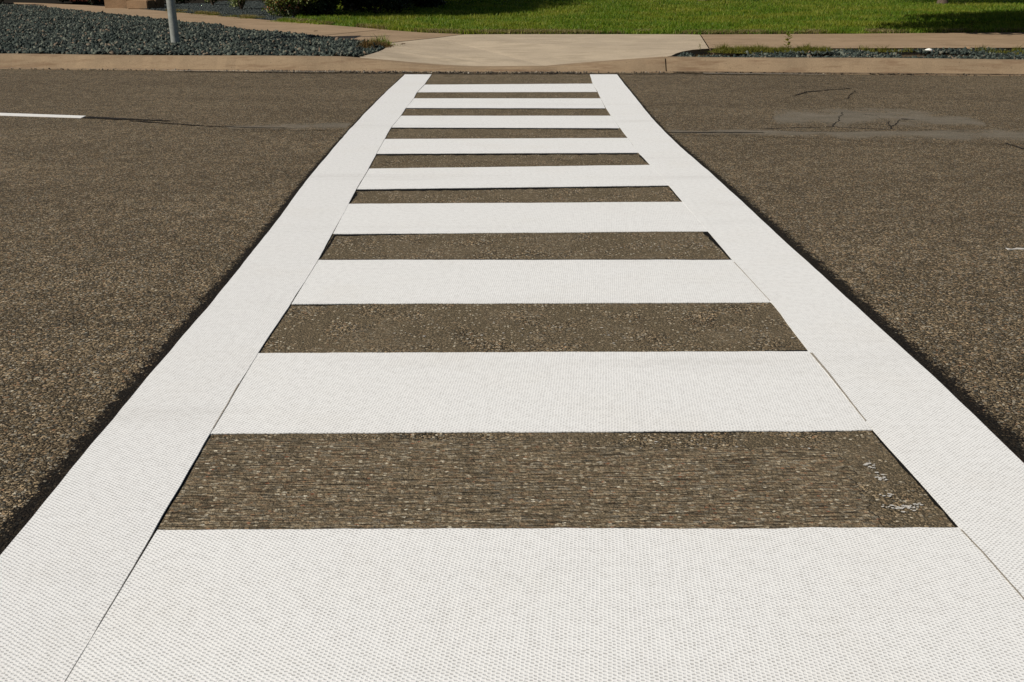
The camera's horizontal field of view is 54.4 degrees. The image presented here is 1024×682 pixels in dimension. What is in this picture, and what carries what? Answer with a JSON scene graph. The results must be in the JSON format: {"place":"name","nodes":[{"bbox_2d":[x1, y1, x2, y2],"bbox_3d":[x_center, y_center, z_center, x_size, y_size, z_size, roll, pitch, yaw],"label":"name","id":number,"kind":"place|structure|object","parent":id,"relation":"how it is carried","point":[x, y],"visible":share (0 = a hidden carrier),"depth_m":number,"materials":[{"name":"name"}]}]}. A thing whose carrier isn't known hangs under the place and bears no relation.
{"place":"outdoors","nodes":[
{"label":"outdoors","id":0,"kind":"place"},
{"bbox_2d":[9,3,191,12],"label":"yard earth","id":1,"kind":"structure","parent":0,"point":[99,4],"depth_m":32.16,"materials":[{"name":"soil"}]},
{"bbox_2d":[88,0,102,4],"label":"dark shrub","id":2,"kind":"object","parent":1,"relation":"on","point":[93,2],"visible":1,"depth_m":28.77,"materials":[{"name":"green plant"}]},
{"bbox_2d":[1,0,261,2],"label":"house","id":3,"kind":"structure","parent":1,"relation":"on","point":[56,1],"depth_m":31.34,"materials":[{"name":"brown"}]},
{"bbox_2d":[164,0,195,2],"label":"dark shrub","id":4,"kind":"object","parent":1,"relation":"on","point":[180,1],"visible":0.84,"depth_m":29.73,"materials":[{"name":"green plant"}]},
{"bbox_2d":[0,2,384,56],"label":"stone mulch","id":5,"kind":"object","parent":1,"relation":"on","point":[34,29],"visible":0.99,"depth_m":15.14,"materials":[{"name":"grey gravel"}]},
{"bbox_2d":[355,37,393,48],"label":"rusty weeds","id":6,"kind":"object","parent":5,"relation":"on","point":[365,44],"visible":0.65,"depth_m":13.70,"materials":[{"name":"brown plant"}]},
{"bbox_2d":[368,31,403,46],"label":"green weeds","id":7,"kind":"object","parent":5,"relation":"on","point":[383,39],"visible":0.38,"depth_m":14.12,"materials":[{"name":"green plant"}]},
{"bbox_2d":[14,2,460,41],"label":"sidewalk","id":8,"kind":"structure","parent":0,"point":[334,31],"depth_m":18.78,"materials":[{"name":"beige concrete"}]},
{"bbox_2d":[104,0,164,8],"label":"entrance steps","id":9,"kind":"structure","parent":8,"relation":"on","point":[137,4],"depth_m":26.28,"materials":[{"name":"concrete"}]},
{"bbox_2d":[270,17,351,24],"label":"edge weeds","id":10,"kind":"object","parent":8,"relation":"on","point":[304,21],"visible":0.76,"depth_m":19.59,"materials":[{"name":"green plant"}]},
{"bbox_2d":[246,29,708,47],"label":"ground","id":11,"kind":"structure","parent":0,"point":[455,35],"depth_m":18.11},
{"bbox_2d":[0,53,666,72],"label":"kerb","id":12,"kind":"structure","parent":11,"relation":"on","point":[260,63],"depth_m":12.29,"materials":[{"name":"concrete"}]},
{"bbox_2d":[664,56,1023,75],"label":"kerb","id":13,"kind":"structure","parent":11,"relation":"on","point":[895,66],"depth_m":11.96,"materials":[{"name":"concrete"}]},
{"bbox_2d":[672,71,1023,74],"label":"gutter joint","id":14,"kind":"object","parent":13,"relation":"on","point":[824,72],"visible":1,"depth_m":11.86,"materials":[{"name":"concrete"}]},
{"bbox_2d":[0,69,1023,506],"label":"road","id":15,"kind":"structure","parent":0,"point":[122,237],"depth_m":5.57,"materials":[{"name":"asphalt"}]},
{"bbox_2d":[0,113,84,117],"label":"lane line","id":16,"kind":"object","parent":15,"relation":"on","point":[40,115],"visible":1,"depth_m":8.54,"materials":[{"name":"paint"}]},
{"bbox_2d":[84,116,169,120],"bbox_3d":[-3.233,-1.863,8.353,0.810,0.001,0.114,6,21,15],"label":"road crack","id":17,"kind":"object","parent":15,"relation":"on","point":[122,118],"visible":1,"depth_m":8.38,"materials":[{"name":"black asphalt"}]},
{"bbox_2d":[0,75,403,554],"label":"tar edge","id":18,"kind":"object","parent":15,"relation":"on","point":[24,502],"visible":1,"depth_m":3.00,"materials":[{"name":"black asphalt"}]},
{"bbox_2d":[129,120,280,127],"bbox_3d":[-2.497,-1.749,8.052,1.446,0.001,0.109,6,21,15],"label":"road crack","id":19,"kind":"object","parent":15,"relation":"on","point":[204,125],"visible":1,"depth_m":8.01,"materials":[{"name":"black asphalt"}]},
{"bbox_2d":[165,70,332,71],"bbox_3d":[-3.179,-3.259,12.016,2.108,0.001,0.056,1,21,4],"label":"gutter lip","id":20,"kind":"object","parent":15,"relation":"on","point":[197,70],"visible":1,"depth_m":12.07,"materials":[{"name":"grey concrete"}]},
{"bbox_2d":[225,120,353,129],"bbox_3d":[-1.668,-1.726,7.998,1.272,0.001,0.523,-4,21,-9],"label":"road patch","id":21,"kind":"object","parent":15,"relation":"on","point":[331,125],"visible":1,"depth_m":8.03,"materials":[{"name":"grey asphalt"}]},
{"bbox_2d":[208,71,764,74],"bbox_3d":[-0.508,-3.197,11.883,6.989,0.001,0.228,1,21,3],"label":"asphalt edge","id":22,"kind":"object","parent":15,"relation":"on","point":[458,73],"visible":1,"depth_m":11.84,"materials":[{"name":"asphalt"}]},
{"bbox_2d":[8,68,1020,75],"bbox_3d":[0.005,-3.232,11.978,18.042,0.051,0.359,1,21,3],"label":"gutter grit","id":23,"kind":"object","parent":15,"relation":"on","point":[454,71],"visible":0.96,"depth_m":11.96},
{"bbox_2d":[97,75,954,628],"bbox_3d":[0.029,-0.911,5.838,2.582,0.001,12.668,0,21,0],"label":"milled strip","id":24,"kind":"object","parent":15,"relation":"on","point":[739,479],"visible":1,"depth_m":2.66,"materials":[{"name":"asphalt"}]},
{"bbox_2d":[158,453,200,524],"bbox_3d":[-0.821,0.360,2.464,0.010,0.001,0.364,0,21,-1],"label":"milled groove","id":25,"kind":"object","parent":24,"relation":"on","point":[187,475],"visible":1,"depth_m":2.45},
{"bbox_2d":[0,74,431,681],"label":"crosswalk side stripe","id":26,"kind":"object","parent":24,"relation":"on","point":[72,552],"visible":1,"depth_m":2.65,"materials":[{"name":"white paint"}]},
{"bbox_2d":[213,383,239,427],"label":"joint dirt","id":27,"kind":"structure","parent":26,"relation":"on","point":[227,404],"depth_m":2.91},
{"bbox_2d":[295,304,352,305],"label":"milled groove","id":28,"kind":"object","parent":24,"relation":"on","point":[322,304],"visible":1,"depth_m":3.79},
{"bbox_2d":[321,236,334,256],"bbox_3d":[-0.845,-0.435,4.572,0.014,0.001,0.380,0,21,0],"label":"milled groove","id":29,"kind":"object","parent":24,"relation":"on","point":[332,239],"visible":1,"depth_m":4.58},
{"bbox_2d":[349,192,357,202],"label":"milled groove","id":30,"kind":"object","parent":24,"relation":"on","point":[354,196],"visible":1,"depth_m":5.56},
{"bbox_2d":[333,234,416,235],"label":"milled groove","id":31,"kind":"object","parent":24,"relation":"on","point":[364,234],"visible":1,"depth_m":4.77},
{"bbox_2d":[391,128,617,129],"bbox_3d":[-0.059,-1.684,7.884,1.790,0.001,0.105,0,21,1],"label":"milled groove","id":32,"kind":"object","parent":24,"relation":"on","point":[512,128],"visible":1,"depth_m":7.88},
{"bbox_2d":[392,116,618,127],"bbox_3d":[-0.052,-1.808,8.206,1.810,0.003,0.692,0,21,0],"label":"crosswalk bar","id":33,"kind":"object","parent":24,"relation":"on","point":[505,122],"visible":1,"depth_m":8.16,"materials":[{"name":"white paint"}]},
{"bbox_2d":[407,98,604,107],"bbox_3d":[-0.049,-2.225,9.313,1.814,0.003,0.716,0,21,0],"label":"crosswalk bar","id":34,"kind":"object","parent":24,"relation":"on","point":[506,103],"visible":1,"depth_m":9.28,"materials":[{"name":"white paint"}]},
{"bbox_2d":[407,108,604,108],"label":"milled groove","id":35,"kind":"object","parent":24,"relation":"on","point":[505,108],"visible":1,"depth_m":8.98},
{"bbox_2d":[376,153,636,155],"bbox_3d":[-0.035,-1.279,6.810,1.787,0.001,0.118,0,21,0],"label":"milled groove","id":36,"kind":"object","parent":24,"relation":"on","point":[510,154],"visible":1,"depth_m":6.79},
{"bbox_2d":[377,138,637,153],"bbox_3d":[-0.038,-1.398,7.119,1.810,0.003,0.665,0,21,0],"label":"crosswalk bar","id":37,"kind":"object","parent":24,"relation":"on","point":[507,145],"visible":1,"depth_m":7.08,"materials":[{"name":"white paint"}]},
{"bbox_2d":[418,84,596,91],"bbox_3d":[-0.042,-2.664,10.476,1.836,0.003,0.780,0,21,0],"label":"crosswalk bar","id":38,"kind":"object","parent":24,"relation":"on","point":[512,88],"visible":1,"depth_m":10.41,"materials":[{"name":"white paint"}]},
{"bbox_2d":[356,186,667,190],"bbox_3d":[-0.002,-0.887,5.772,1.828,0.001,0.108,-1,21,-3],"label":"milled groove","id":39,"kind":"object","parent":24,"relation":"on","point":[441,189],"visible":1,"depth_m":5.76},
{"bbox_2d":[357,165,668,189],"bbox_3d":[0.001,-1.004,6.076,1.825,0.003,0.643,-1,21,-3],"label":"crosswalk bar","id":40,"kind":"object","parent":24,"relation":"on","point":[518,177],"visible":1,"depth_m":6.04,"materials":[{"name":"white paint"}]},
{"bbox_2d":[333,202,707,233],"bbox_3d":[0.033,-0.635,5.099,1.830,0.003,0.691,0,21,0],"label":"crosswalk bar","id":41,"kind":"object","parent":24,"relation":"on","point":[454,218],"visible":1,"depth_m":5.06,"materials":[{"name":"white paint"}]},
{"bbox_2d":[292,260,770,304],"bbox_3d":[0.073,-0.248,4.071,1.835,0.003,0.610,0,21,0],"label":"crosswalk bar","id":42,"kind":"object","parent":24,"relation":"on","point":[499,281],"visible":1,"depth_m":4.04,"materials":[{"name":"white paint"}]},
{"bbox_2d":[211,351,871,433],"bbox_3d":[0.079,0.145,3.030,1.841,0.003,0.625,0,21,0],"label":"crosswalk bar","id":43,"kind":"object","parent":24,"relation":"on","point":[487,392],"visible":1,"depth_m":2.98,"materials":[{"name":"white paint"}]},
{"bbox_2d":[65,527,1023,681],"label":"crosswalk bar","id":44,"kind":"object","parent":24,"relation":"on","point":[863,604],"visible":1,"depth_m":1.99,"materials":[{"name":"white paint"}]},
{"bbox_2d":[556,431,839,432],"bbox_3d":[0.492,0.252,2.752,0.832,0.001,0.011,0,21,0],"label":"milled groove","id":45,"kind":"object","parent":24,"relation":"on","point":[691,432],"visible":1,"depth_m":2.75},
{"bbox_2d":[703,232,731,259],"bbox_3d":[0.950,-0.443,4.593,0.034,0.001,0.491,-1,21,-3],"label":"milled groove","id":46,"kind":"object","parent":24,"relation":"on","point":[713,240],"visible":1,"depth_m":4.64},
{"bbox_2d":[769,350,807,350],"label":"milled groove","id":47,"kind":"object","parent":24,"relation":"on","point":[788,350],"visible":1,"depth_m":3.33},
{"bbox_2d":[590,74,1023,596],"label":"crosswalk side stripe","id":48,"kind":"object","parent":24,"relation":"on","point":[958,459],"visible":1,"depth_m":3.18,"materials":[{"name":"white paint"}]},
{"bbox_2d":[734,262,769,300],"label":"joint dirt","id":49,"kind":"structure","parent":48,"relation":"on","point":[750,279],"depth_m":4.08,"materials":[{"name":"grey"}]},
{"bbox_2d":[811,353,865,420],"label":"joint dirt","id":50,"kind":"structure","parent":48,"relation":"on","point":[824,368],"depth_m":3.08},
{"bbox_2d":[960,529,1023,598],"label":"joint dirt","id":51,"kind":"structure","parent":48,"relation":"on","point":[993,564],"depth_m":2.14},
{"bbox_2d":[871,431,957,526],"bbox_3d":[1.012,0.338,2.523,0.018,0.001,0.503,-1,21,-3],"label":"milled groove","id":52,"kind":"object","parent":24,"relation":"on","point":[916,480],"visible":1,"depth_m":2.50},
{"bbox_2d":[618,75,1023,462],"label":"tar edge","id":53,"kind":"object","parent":15,"relation":"on","point":[1003,426],"visible":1,"depth_m":3.57,"materials":[{"name":"black asphalt"}]},
{"bbox_2d":[796,88,849,94],"bbox_3d":[3.147,-2.561,10.205,0.964,0.001,0.132,-16,26,-36],"label":"road crack","id":54,"kind":"object","parent":15,"relation":"on","point":[819,90],"visible":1,"depth_m":10.26,"materials":[{"name":"black asphalt"}]},
{"bbox_2d":[669,127,1023,144],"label":"road patch","id":55,"kind":"object","parent":15,"relation":"on","point":[1003,135],"visible":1,"depth_m":7.60,"materials":[{"name":"grey asphalt"}]},
{"bbox_2d":[666,132,763,132],"bbox_3d":[1.477,-1.613,7.692,0.928,0.001,0.060,0,21,0],"label":"road crack","id":56,"kind":"object","parent":55,"relation":"on","point":[708,132],"visible":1,"depth_m":7.68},
{"bbox_2d":[772,103,989,131],"bbox_3d":[3.018,-1.928,8.528,1.975,0.001,1.713,0,21,0],"label":"road patch","id":57,"kind":"object","parent":15,"relation":"on","point":[825,117],"visible":1,"depth_m":8.38,"materials":[{"name":"grey asphalt"}]},
{"bbox_2d":[764,112,842,128],"bbox_3d":[2.570,-1.797,8.180,0.371,0.001,1.316,19,28,41],"label":"road crack","id":58,"kind":"object","parent":57,"relation":"on","point":[807,127],"visible":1,"depth_m":7.92,"materials":[{"name":"black asphalt"}]},
{"bbox_2d":[837,114,892,128],"bbox_3d":[2.983,-1.803,8.196,0.397,0.001,0.918,12,24,28],"label":"road crack","id":59,"kind":"object","parent":57,"relation":"on","point":[867,128],"visible":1,"depth_m":7.92,"materials":[{"name":"black asphalt"}]},
{"bbox_2d":[1006,248,1023,249],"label":"paint scrap","id":60,"kind":"object","parent":15,"relation":"on","point":[1015,248],"visible":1,"depth_m":4.53,"materials":[{"name":"white paint"}]},
{"bbox_2d":[359,34,708,65],"bbox_3d":[0.577,-4.238,14.389,5.015,0.110,4.485,0,21,0],"label":"driveway apron","id":61,"kind":"object","parent":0,"point":[507,49],"visible":0.97,"depth_m":13.81,"materials":[{"name":"concrete"}]},
{"bbox_2d":[294,0,1023,34],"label":"lawn","id":62,"kind":"structure","parent":0,"point":[704,8],"depth_m":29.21,"materials":[{"name":"green plant"}]},
{"bbox_2d":[336,0,358,11],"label":"shrub","id":63,"kind":"object","parent":62,"relation":"on","point":[344,8],"visible":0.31,"depth_m":24.16,"materials":[{"name":"green plant"}]},
{"bbox_2d":[343,0,413,12],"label":"dark shrub","id":64,"kind":"object","parent":62,"relation":"on","point":[395,5],"visible":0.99,"depth_m":23.04,"materials":[{"name":"green plant"}]},
{"bbox_2d":[165,8,1023,34],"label":"straw fringe","id":65,"kind":"object","parent":62,"relation":"on","point":[584,31],"visible":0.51,"depth_m":16.66,"materials":[{"name":"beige plant"}]},
{"bbox_2d":[937,0,947,4],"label":"lawn tree","id":66,"kind":"object","parent":62,"relation":"on","point":[943,1],"visible":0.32,"depth_m":28.42,"materials":[{"name":"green plant"}]},
{"label":"chip bed","id":67,"kind":"structure","parent":62,"relation":"on","visible":0},
{"bbox_2d":[204,0,216,4],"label":"green shrub","id":68,"kind":"object","parent":67,"relation":"on","point":[212,2],"visible":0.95,"depth_m":28.16,"materials":[{"name":"green plant"}]},
{"bbox_2d":[165,11,265,18],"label":"edge weeds","id":69,"kind":"object","parent":67,"relation":"on","point":[226,15],"visible":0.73,"depth_m":21.95,"materials":[{"name":"green plant"}]},
{"bbox_2d":[228,0,246,8],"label":"green shrub","id":70,"kind":"object","parent":67,"relation":"on","point":[240,4],"visible":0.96,"depth_m":25.36,"materials":[{"name":"green plant"}]},
{"bbox_2d":[145,1,348,25],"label":"stone chips","id":71,"kind":"object","parent":67,"relation":"on","point":[249,7],"visible":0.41,"depth_m":25.57,"materials":[{"name":"grey gravel"}]},
{"bbox_2d":[261,0,329,16],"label":"variegated shrub","id":72,"kind":"object","parent":67,"relation":"on","point":[288,8],"visible":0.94,"depth_m":21.61,"materials":[{"name":"green plant"}]},
{"bbox_2d":[300,0,343,15],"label":"dark shrub","id":73,"kind":"object","parent":67,"relation":"on","point":[326,7],"visible":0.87,"depth_m":21.74,"materials":[{"name":"green plant"}]},
{"bbox_2d":[693,54,967,57],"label":"bed soil","id":74,"kind":"structure","parent":0,"point":[902,55],"depth_m":13.41,"materials":[{"name":"brown soil"}]},
{"bbox_2d":[676,47,1023,59],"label":"stone mulch","id":75,"kind":"object","parent":74,"relation":"on","point":[860,53],"visible":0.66,"depth_m":12.81,"materials":[{"name":"grey gravel"}]},
{"bbox_2d":[704,41,831,53],"bbox_3d":[3.523,-3.950,13.335,1.984,0.159,0.628,0,21,0],"label":"yellow ground cover","id":76,"kind":"object","parent":75,"relation":"on","point":[721,49],"visible":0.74,"depth_m":13.27,"materials":[{"name":"green plant"}]},
{"bbox_2d":[784,33,791,48],"bbox_3d":[3.683,-3.982,13.286,0.143,0.253,0.142,0,21,0],"label":"weed sprig","id":77,"kind":"object","parent":76,"relation":"on","point":[787,39],"visible":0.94,"depth_m":13.28,"materials":[{"name":"green plant"}]},
{"bbox_2d":[833,44,997,52],"bbox_3d":[5.464,-3.955,13.407,2.701,0.118,0.372,0,21,0],"label":"yellow ground cover","id":78,"kind":"object","parent":75,"relation":"on","point":[905,50],"visible":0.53,"depth_m":13.42,"materials":[{"name":"green plant"}]},
{"bbox_2d":[985,45,1023,54],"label":"green weeds","id":79,"kind":"object","parent":75,"relation":"on","point":[1019,49],"visible":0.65,"depth_m":13.19,"materials":[{"name":"green plant"}]},
{"bbox_2d":[668,48,1023,56],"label":"sidewalk edge","id":80,"kind":"object","parent":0,"point":[698,52],"visible":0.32,"depth_m":13.69,"materials":[{"name":"beige concrete"}]},
{"bbox_2d":[701,32,1023,47],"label":"sidewalk","id":81,"kind":"structure","parent":0,"point":[958,40],"depth_m":15.03,"materials":[{"name":"beige concrete"}]},
{"label":"bed soil","id":82,"kind":"structure","parent":0,"visible":0},
{"bbox_2d":[166,0,179,42],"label":"sign pole","id":83,"kind":"object","parent":82,"relation":"on","point":[173,22],"visible":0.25,"depth_m":14.53,"materials":[{"name":"silver metal"}]}
]}

